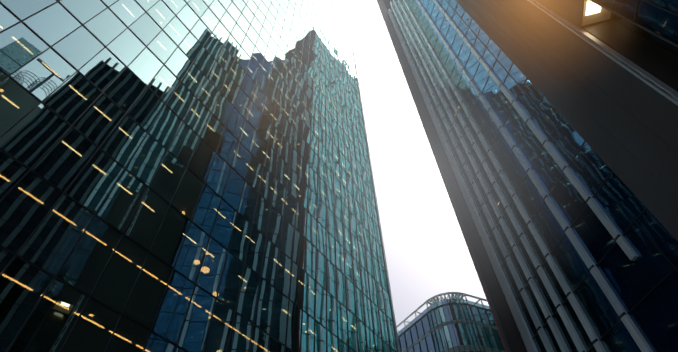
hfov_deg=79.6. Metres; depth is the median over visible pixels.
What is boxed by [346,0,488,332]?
sky
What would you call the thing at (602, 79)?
building
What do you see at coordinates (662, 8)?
glass frame
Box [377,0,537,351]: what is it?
wall
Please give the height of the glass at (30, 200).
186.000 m
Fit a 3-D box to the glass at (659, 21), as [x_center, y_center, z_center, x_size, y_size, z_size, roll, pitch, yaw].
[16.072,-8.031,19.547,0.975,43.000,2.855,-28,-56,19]
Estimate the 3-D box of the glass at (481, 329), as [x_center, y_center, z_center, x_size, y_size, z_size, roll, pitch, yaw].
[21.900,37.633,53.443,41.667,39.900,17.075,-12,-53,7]
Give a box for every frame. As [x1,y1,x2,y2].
[0,0,397,351]
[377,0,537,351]
[383,0,392,10]
[390,0,677,351]
[396,292,505,351]
[596,0,677,21]
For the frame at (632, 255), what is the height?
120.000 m
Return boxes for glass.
[0,0,396,351]
[391,0,677,351]
[397,299,504,351]
[594,0,677,44]
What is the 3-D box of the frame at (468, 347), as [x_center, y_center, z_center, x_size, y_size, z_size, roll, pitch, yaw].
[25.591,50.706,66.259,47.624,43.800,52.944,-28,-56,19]

